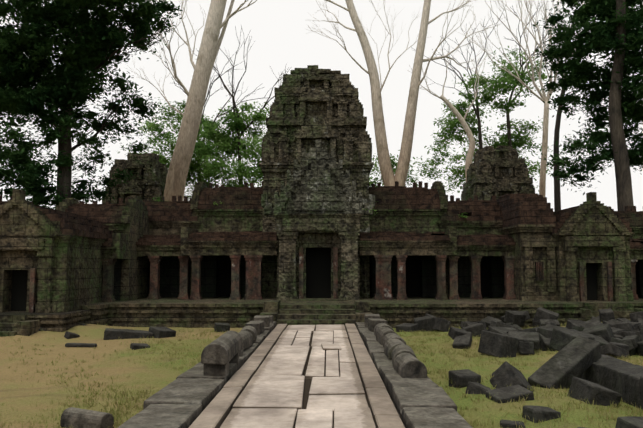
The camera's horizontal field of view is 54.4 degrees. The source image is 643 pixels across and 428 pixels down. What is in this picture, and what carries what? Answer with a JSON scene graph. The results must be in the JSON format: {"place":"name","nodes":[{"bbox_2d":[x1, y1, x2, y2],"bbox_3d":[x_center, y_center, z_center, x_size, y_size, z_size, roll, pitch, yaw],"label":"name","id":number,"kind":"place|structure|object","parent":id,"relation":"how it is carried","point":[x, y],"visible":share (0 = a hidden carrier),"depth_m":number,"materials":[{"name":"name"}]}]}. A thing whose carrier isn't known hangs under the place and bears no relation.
{"place":"outdoors","nodes":[
{"label":"outdoors","id":0,"kind":"place"},
{"bbox_2d":[0,195,32,204],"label":"gallery roof","id":1,"kind":"structure","parent":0,"point":[1,202],"depth_m":25.65,"materials":[{"name":"brown stone"}]},
{"bbox_2d":[11,270,27,310],"bbox_3d":[-10.253,2.312,23.241,2.600,2.300,4.000,0,-5,0],"label":"doorway","id":2,"kind":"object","parent":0,"point":[19,291],"visible":0.08,"depth_m":21.21,"materials":[{"name":"black"}]},
{"bbox_2d":[29,268,36,312],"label":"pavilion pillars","id":3,"kind":"structure","parent":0,"point":[32,293],"depth_m":20.51,"materials":[{"name":"brown stone"}]},
{"bbox_2d":[100,259,116,301],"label":"gallery pillars","id":4,"kind":"structure","parent":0,"point":[108,281],"depth_m":24.01,"materials":[{"name":"brown stone"}]},
{"bbox_2d":[113,259,121,300],"bbox_3d":[-9.284,2.256,25.455,2.500,2.490,0.580,0,-5,0],"label":"gallery opening","id":5,"kind":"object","parent":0,"point":[117,281],"depth_m":25.20,"materials":[{"name":"black"}]},
{"bbox_2d":[147,258,149,296],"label":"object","id":6,"kind":"object","parent":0,"point":[148,287],"depth_m":28.52,"materials":[{"name":"black"}]},
{"bbox_2d":[159,256,190,296],"bbox_3d":[-7.136,2.394,28.236,3.150,2.690,0.580,0,-5,0],"label":"gallery opening","id":7,"kind":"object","parent":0,"point":[169,285],"depth_m":27.98,"materials":[{"name":"black"}]},
{"bbox_2d":[218,255,230,296],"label":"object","id":8,"kind":"object","parent":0,"point":[224,275],"depth_m":28.52,"materials":[{"name":"black"}]},
{"bbox_2d":[201,255,262,296],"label":"gallery openings","id":9,"kind":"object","parent":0,"point":[209,276],"depth_m":27.96,"materials":[{"name":"black"}]},
{"bbox_2d":[306,248,330,297],"bbox_3d":[-0.103,2.244,29.182,2.400,3.150,4.600,0,-5,0],"label":"doorway","id":10,"kind":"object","parent":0,"point":[318,272],"visible":0.29,"depth_m":26.85,"materials":[{"name":"black"}]},
{"bbox_2d":[0,324,642,427],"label":"ground","id":11,"kind":"structure","parent":0,"point":[93,333],"depth_m":14.18,"materials":[{"name":"green plant"}]},
{"bbox_2d":[0,189,106,336],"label":"pavilion walls","id":12,"kind":"structure","parent":11,"relation":"on","point":[69,277],"depth_m":20.71,"materials":[{"name":"green stone"}]},
{"bbox_2d":[34,205,112,239],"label":"pavilion roof","id":13,"kind":"structure","parent":12,"relation":"on","point":[77,225],"depth_m":22.08,"materials":[{"name":"brown stone"}]},
{"bbox_2d":[79,301,115,325],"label":"step platform","id":14,"kind":"structure","parent":11,"relation":"on","point":[98,313],"depth_m":22.00,"materials":[{"name":"stone"}]},
{"bbox_2d":[56,198,149,300],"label":"gallery walls","id":15,"kind":"structure","parent":14,"relation":"on","point":[131,229],"depth_m":25.52,"materials":[{"name":"green stone"}]},
{"bbox_2d":[65,198,129,246],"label":"gallery roof","id":16,"kind":"structure","parent":15,"relation":"on","point":[107,212],"depth_m":25.63,"materials":[{"name":"brown stone"}]},
{"bbox_2d":[60,314,426,427],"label":"naga balustrade","id":17,"kind":"object","parent":11,"relation":"on","point":[221,353],"visible":0.96,"depth_m":10.38,"materials":[{"name":"stone"}]},
{"bbox_2d":[118,321,472,427],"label":"causeway kerb blocks","id":18,"kind":"structure","parent":11,"relation":"on","point":[184,399],"depth_m":8.55,"materials":[{"name":"grey stone"}]},
{"bbox_2d":[102,145,536,203],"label":"background towers","id":19,"kind":"structure","parent":11,"relation":"on","point":[499,171],"depth_m":38.49,"materials":[{"name":"stone"}]},
{"bbox_2d":[0,322,642,427],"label":"grass tufts","id":20,"kind":"object","parent":11,"relation":"on","point":[440,372],"visible":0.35,"depth_m":11.15,"materials":[{"name":"green plant"}]},
{"bbox_2d":[293,327,369,427],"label":"paving gaps","id":21,"kind":"object","parent":11,"relation":"on","point":[307,384],"depth_m":10.62,"materials":[{"name":"grey stone"}]},
{"bbox_2d":[189,323,404,427],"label":"walkway border","id":22,"kind":"object","parent":21,"relation":"on","point":[218,409],"visible":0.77,"depth_m":9.61,"materials":[{"name":"beige stone"}]},
{"bbox_2d":[220,324,375,427],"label":"stone walkway","id":23,"kind":"structure","parent":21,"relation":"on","point":[271,395],"depth_m":9.68,"materials":[{"name":"beige stone"}]},
{"bbox_2d":[39,307,642,427],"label":"fallen blocks","id":24,"kind":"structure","parent":11,"relation":"on","point":[584,363],"depth_m":11.75,"materials":[{"name":"stone"}]},
{"bbox_2d":[101,297,582,327],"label":"platform","id":25,"kind":"structure","parent":11,"relation":"on","point":[206,312],"depth_m":22.91,"materials":[{"name":"stone"}]},
{"bbox_2d":[128,195,200,255],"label":"gallery walls","id":26,"kind":"structure","parent":25,"relation":"on","point":[164,227],"depth_m":27.98,"materials":[{"name":"stone"}]},
{"bbox_2d":[136,195,197,244],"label":"gallery roof","id":27,"kind":"structure","parent":26,"relation":"on","point":[173,210],"depth_m":28.09,"materials":[{"name":"brown stone"}]},
{"bbox_2d":[148,256,190,298],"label":"pillars","id":28,"kind":"structure","parent":25,"relation":"on","point":[155,276],"depth_m":26.20,"materials":[{"name":"brown stone"}]},
{"bbox_2d":[189,255,262,299],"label":"pillars","id":29,"kind":"structure","parent":25,"relation":"on","point":[253,274],"depth_m":25.92,"materials":[{"name":"brown stone"}]},
{"bbox_2d":[180,182,278,293],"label":"wing walls","id":30,"kind":"structure","parent":25,"relation":"on","point":[227,220],"depth_m":27.99,"materials":[{"name":"stone"}]},
{"bbox_2d":[187,181,276,240],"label":"wing roof","id":31,"kind":"structure","parent":30,"relation":"on","point":[245,197],"depth_m":28.05,"materials":[{"name":"brown stone"}]},
{"bbox_2d":[259,65,373,297],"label":"central tower","id":32,"kind":"structure","parent":25,"relation":"on","point":[311,104],"depth_m":27.66,"materials":[{"name":"grey stone"}]},
{"bbox_2d":[273,185,363,299],"bbox_3d":[-0.123,0.798,26.364,3.700,5.581,1.697,0,-5,0],"label":"gopura porch","id":33,"kind":"object","parent":25,"relation":"on","point":[296,231],"visible":0.75,"depth_m":25.63,"materials":[{"name":"stone"}]},
{"bbox_2d":[261,139,374,214],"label":"pediment","id":34,"kind":"structure","parent":33,"relation":"on","point":[318,181],"depth_m":25.82,"materials":[{"name":"stone"}]},
{"bbox_2d":[299,247,337,298],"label":"gopura colonnettes","id":35,"kind":"object","parent":25,"relation":"on","point":[335,268],"visible":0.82,"depth_m":25.84,"materials":[{"name":"stone"}]},
{"bbox_2d":[358,181,456,296],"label":"wing walls","id":36,"kind":"structure","parent":25,"relation":"on","point":[413,220],"depth_m":27.94,"materials":[{"name":"stone"}]},
{"bbox_2d":[359,181,449,240],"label":"wing roof","id":37,"kind":"structure","parent":36,"relation":"on","point":[396,196],"depth_m":28.03,"materials":[{"name":"brown stone"}]},
{"bbox_2d":[374,255,447,299],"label":"pillars","id":38,"kind":"structure","parent":25,"relation":"on","point":[383,274],"depth_m":25.86,"materials":[{"name":"brown stone"}]},
{"bbox_2d":[437,221,514,255],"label":"gallery walls","id":39,"kind":"structure","parent":25,"relation":"on","point":[475,227],"depth_m":27.86,"materials":[{"name":"stone"}]},
{"bbox_2d":[152,116,467,218],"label":"roof ferns","id":40,"kind":"object","parent":39,"relation":"on","point":[369,210],"visible":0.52,"depth_m":27.96,"materials":[{"name":"green plant"}]},
{"bbox_2d":[440,195,515,244],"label":"gallery roof","id":41,"kind":"structure","parent":39,"relation":"on","point":[475,209],"depth_m":27.96,"materials":[{"name":"brown stone"}]},
{"bbox_2d":[446,256,515,299],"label":"pillars","id":42,"kind":"structure","parent":25,"relation":"on","point":[453,294],"depth_m":26.09,"materials":[{"name":"brown stone"}]},
{"bbox_2d":[126,0,582,201],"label":"bare trees","id":43,"kind":"object","parent":11,"relation":"on","point":[177,174],"visible":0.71,"depth_m":37.13,"materials":[{"name":"beige plant"}]},
{"bbox_2d":[500,224,557,301],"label":"bay walls","id":44,"kind":"structure","parent":11,"relation":"on","point":[536,243],"depth_m":25.14,"materials":[{"name":"stone"}]},
{"bbox_2d":[496,194,555,227],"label":"bay roof","id":45,"kind":"structure","parent":44,"relation":"on","point":[516,209],"depth_m":25.87,"materials":[{"name":"brown stone"}]},
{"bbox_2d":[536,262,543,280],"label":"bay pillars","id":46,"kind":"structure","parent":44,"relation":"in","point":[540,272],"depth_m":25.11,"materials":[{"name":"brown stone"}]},
{"bbox_2d":[552,192,642,320],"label":"pavilion walls","id":47,"kind":"structure","parent":11,"relation":"on","point":[594,230],"depth_m":24.68,"materials":[{"name":"stone"}]},
{"bbox_2d":[552,205,631,232],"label":"pavilion roof","id":48,"kind":"structure","parent":47,"relation":"on","point":[563,215],"depth_m":25.06,"materials":[{"name":"brown stone"}]},
{"bbox_2d":[578,262,612,300],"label":"pavilion pillars","id":49,"kind":"structure","parent":47,"relation":"attached to","point":[609,281],"depth_m":24.54,"materials":[{"name":"brown stone"}]},
{"bbox_2d":[0,0,642,211],"label":"sky","id":50,"kind":"structure","parent":0,"point":[279,28],"materials":[{"name":"white"}]},
{"bbox_2d":[369,255,420,296],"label":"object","id":51,"kind":"object","parent":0,"point":[413,284],"depth_m":28.45,"materials":[{"name":"black"}]},
{"bbox_2d":[371,255,436,296],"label":"gallery openings","id":52,"kind":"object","parent":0,"point":[428,279],"depth_m":27.89,"materials":[{"name":"black"}]},
{"bbox_2d":[448,256,504,296],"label":"gallery openings","id":53,"kind":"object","parent":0,"point":[496,278],"depth_m":27.87,"materials":[{"name":"black"}]},
{"bbox_2d":[480,256,488,296],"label":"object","id":54,"kind":"object","parent":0,"point":[484,271],"visible":0.07,"depth_m":28.41,"materials":[{"name":"black"}]},
{"bbox_2d":[535,262,542,280],"bbox_3d":[8.779,2.307,25.227,0.330,0.750,0.120,0,-5,0],"label":"window","id":55,"kind":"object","parent":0,"point":[537,270],"visible":0.29,"depth_m":25.17,"materials":[{"name":"brown stone"}]},
{"bbox_2d":[586,263,597,299],"bbox_3d":[10.881,2.423,27.166,1.800,2.450,3.800,0,-5,0],"label":"doorway","id":56,"kind":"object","parent":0,"point":[591,278],"visible":0.11,"depth_m":25.23,"materials":[{"name":"black"}]},
{"bbox_2d":[631,259,638,299],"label":"gallery pillars","id":57,"kind":"structure","parent":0,"point":[633,275],"depth_m":25.72,"materials":[{"name":"stone"}]},
{"bbox_2d":[629,226,642,259],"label":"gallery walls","id":58,"kind":"structure","parent":0,"point":[636,253],"depth_m":26.05,"materials":[{"name":"green stone"}]},
{"bbox_2d":[607,206,642,248],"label":"gallery roof","id":59,"kind":"structure","parent":58,"relation":"on","point":[632,215],"depth_m":27.35,"materials":[{"name":"brown stone"}]},
{"bbox_2d":[635,242,642,297],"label":"wall","id":60,"kind":"structure","parent":0,"point":[639,276],"depth_m":27.11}
]}

